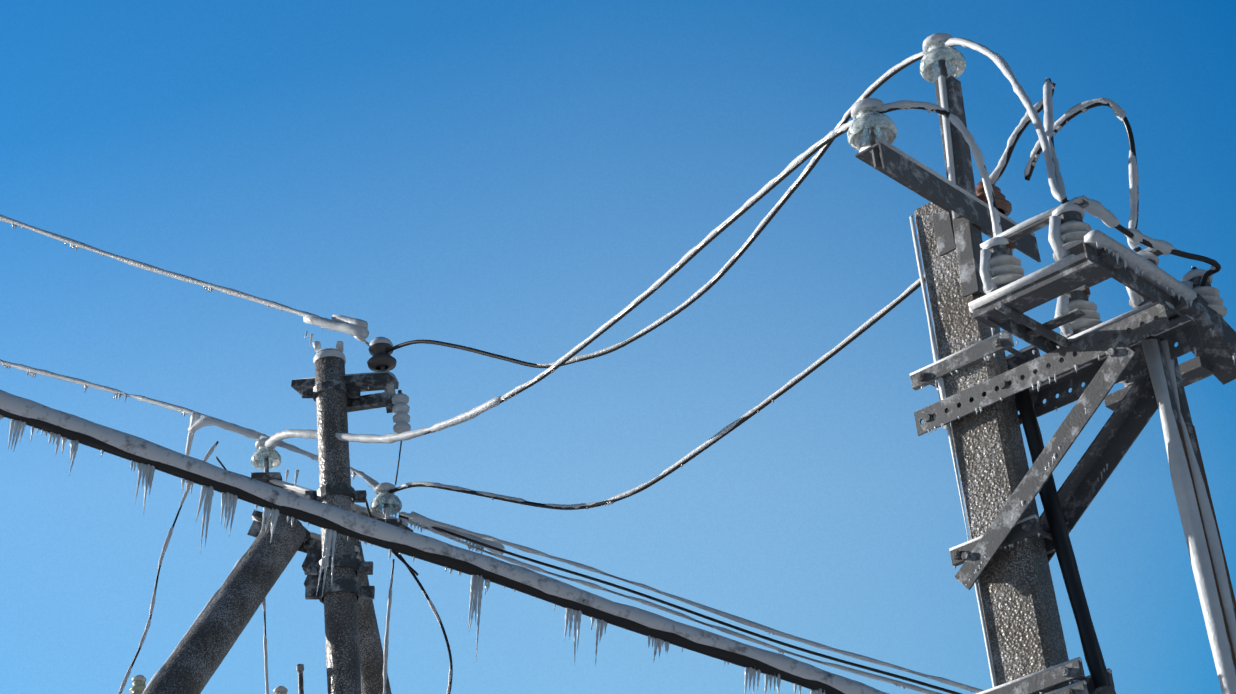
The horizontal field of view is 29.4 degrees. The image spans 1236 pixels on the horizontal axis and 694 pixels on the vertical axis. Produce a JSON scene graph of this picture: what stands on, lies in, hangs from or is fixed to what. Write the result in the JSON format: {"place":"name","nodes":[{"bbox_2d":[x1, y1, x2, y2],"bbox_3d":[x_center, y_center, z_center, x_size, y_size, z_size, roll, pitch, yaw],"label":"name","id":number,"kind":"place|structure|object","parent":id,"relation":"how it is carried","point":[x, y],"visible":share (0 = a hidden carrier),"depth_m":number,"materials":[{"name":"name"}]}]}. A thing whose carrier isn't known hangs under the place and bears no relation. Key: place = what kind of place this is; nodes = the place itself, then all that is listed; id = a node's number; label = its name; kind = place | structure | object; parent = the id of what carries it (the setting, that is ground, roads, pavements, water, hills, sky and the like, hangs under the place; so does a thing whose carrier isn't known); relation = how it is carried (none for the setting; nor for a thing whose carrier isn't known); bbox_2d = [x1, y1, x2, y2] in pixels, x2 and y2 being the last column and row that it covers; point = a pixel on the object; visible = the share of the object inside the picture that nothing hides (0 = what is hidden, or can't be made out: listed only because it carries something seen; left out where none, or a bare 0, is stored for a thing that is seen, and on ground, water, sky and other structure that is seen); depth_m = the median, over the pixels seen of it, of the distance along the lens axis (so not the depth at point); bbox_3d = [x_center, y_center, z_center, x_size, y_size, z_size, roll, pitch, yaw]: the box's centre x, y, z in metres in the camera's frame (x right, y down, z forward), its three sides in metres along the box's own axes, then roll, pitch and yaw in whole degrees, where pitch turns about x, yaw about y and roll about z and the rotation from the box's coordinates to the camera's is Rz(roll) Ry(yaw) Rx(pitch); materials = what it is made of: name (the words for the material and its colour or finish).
{"place":"outdoors","nodes":[
{"label":"outdoors","id":0,"kind":"place"},
{"bbox_2d":[0,45,1220,693],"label":"power lines","id":1,"kind":"object","parent":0,"point":[474,569],"visible":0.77,"depth_m":9.94,"materials":[{"name":"black rubber"}]},
{"bbox_2d":[0,45,1138,693],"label":"icicles","id":2,"kind":"object","parent":1,"relation":"hanging from","point":[476,587],"visible":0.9,"depth_m":10.00,"materials":[{"name":"clear ice"}]},
{"bbox_2d":[0,0,1235,693],"label":"sky","id":3,"kind":"structure","parent":0,"point":[506,178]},
{"label":"ground","id":4,"kind":"structure","parent":0,"visible":0},
{"bbox_2d":[144,349,391,693],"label":"concrete pole","id":5,"kind":"object","parent":4,"relation":"on","point":[354,658],"visible":0.88,"depth_m":10.71,"materials":[{"name":"grey concrete"}]},
{"bbox_2d":[131,337,410,693],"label":"snow","id":6,"kind":"structure","parent":5,"relation":"attached to","point":[400,411],"depth_m":11.03,"materials":[{"name":"white snow"}]},
{"bbox_2d":[247,366,412,693],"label":"metal brackets","id":7,"kind":"object","parent":5,"relation":"attached to","point":[352,387],"visible":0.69,"depth_m":11.08,"materials":[{"name":"metal"}]},
{"bbox_2d":[130,680,286,693],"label":"insulators","id":8,"kind":"object","parent":7,"relation":"on","point":[139,687],"visible":0.98,"depth_m":10.56,"materials":[{"name":"white ceramic"}]},
{"bbox_2d":[251,444,401,514],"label":"insulators","id":9,"kind":"object","parent":7,"relation":"on","point":[380,499],"visible":0.83,"depth_m":11.37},
{"bbox_2d":[256,384,397,542],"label":"pole icicles","id":10,"kind":"object","parent":7,"relation":"hanging from","point":[387,510],"visible":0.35,"depth_m":10.98,"materials":[{"name":"clear ice"}]},
{"bbox_2d":[252,371,407,551],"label":"pole snow caps","id":11,"kind":"object","parent":7,"relation":"attached to","point":[302,490],"visible":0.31,"depth_m":11.17,"materials":[{"name":"white snow"}]},
{"bbox_2d":[367,343,396,371],"bbox_3d":[-1.120,0.044,11.152,0.138,0.122,0.140,-7,-28,0],"label":"insulator","id":12,"kind":"object","parent":7,"relation":"on","point":[379,357],"visible":0.85,"depth_m":11.12,"materials":[{"name":"grey ceramic"}]},
{"bbox_2d":[914,202,1073,693],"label":"concrete pole","id":13,"kind":"object","parent":4,"relation":"on","point":[1025,634],"visible":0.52,"depth_m":7.66,"materials":[{"name":"grey concrete"}]},
{"bbox_2d":[855,59,1235,693],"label":"metal brackets","id":14,"kind":"object","parent":13,"relation":"attached to","point":[1120,430],"visible":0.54,"depth_m":7.60,"materials":[{"name":"metal"}]},
{"bbox_2d":[0,37,1215,693],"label":"cable rime","id":15,"kind":"object","parent":14,"relation":"attached to","point":[354,327],"visible":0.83,"depth_m":9.89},
{"bbox_2d":[0,390,888,693],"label":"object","id":16,"kind":"object","parent":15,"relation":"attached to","point":[258,488],"visible":0.85,"depth_m":9.98,"materials":[{"name":"grey metal"}]},
{"bbox_2d":[118,342,933,679],"bbox_3d":[-1.211,0.264,10.847,5.534,4.290,0.837,-19,-31,22],"label":"cable","id":17,"kind":"object","parent":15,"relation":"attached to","point":[634,584],"visible":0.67,"depth_m":10.25,"materials":[{"name":"grey"}]},
{"bbox_2d":[847,40,965,150],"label":"insulators","id":18,"kind":"object","parent":14,"relation":"on","point":[872,116],"visible":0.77,"depth_m":7.79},
{"bbox_2d":[976,181,1011,215],"bbox_3d":[1.294,-0.518,8.238,0.152,0.131,0.152,-7,-28,0],"label":"brown pole insulator","id":19,"kind":"object","parent":14,"relation":"on","point":[1004,205],"visible":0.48,"depth_m":8.19,"materials":[{"name":"brown ceramic"}]},
{"bbox_2d":[859,138,1196,693],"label":"pole snow caps","id":20,"kind":"object","parent":14,"relation":"attached to","point":[1132,257],"visible":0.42,"depth_m":7.36,"materials":[{"name":"white snow"}]},
{"bbox_2d":[851,33,1235,693],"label":"snow","id":21,"kind":"structure","parent":14,"relation":"on","point":[1187,505],"depth_m":7.35,"materials":[{"name":"white snow"}]},
{"bbox_2d":[857,61,1235,693],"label":"pole icicles","id":22,"kind":"object","parent":14,"relation":"hanging from","point":[1139,270],"visible":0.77,"depth_m":7.52,"materials":[{"name":"clear ice"}]},
{"bbox_2d":[1012,367,1110,688],"bbox_3d":[1.562,1.303,7.083,0.311,2.904,0.057,-27,-34,34],"label":"pipe","id":23,"kind":"object","parent":14,"relation":"attached to","point":[1092,652],"visible":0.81,"depth_m":7.47,"materials":[{"name":"black"}]},
{"bbox_2d":[983,220,1226,383],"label":"insulators","id":24,"kind":"object","parent":14,"relation":"on","point":[1006,268],"visible":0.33,"depth_m":7.38,"materials":[{"name":"white ceramic"}]},
{"bbox_2d":[1006,240,1235,668],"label":"cables","id":25,"kind":"object","parent":14,"relation":"attached to","point":[1011,246],"visible":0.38,"depth_m":7.28,"materials":[{"name":"metal"}]},
{"bbox_2d":[914,302,1202,450],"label":"metal crossarm","id":26,"kind":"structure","parent":13,"relation":"attached to","point":[1130,330],"depth_m":7.63,"materials":[{"name":"metal"}]}
]}

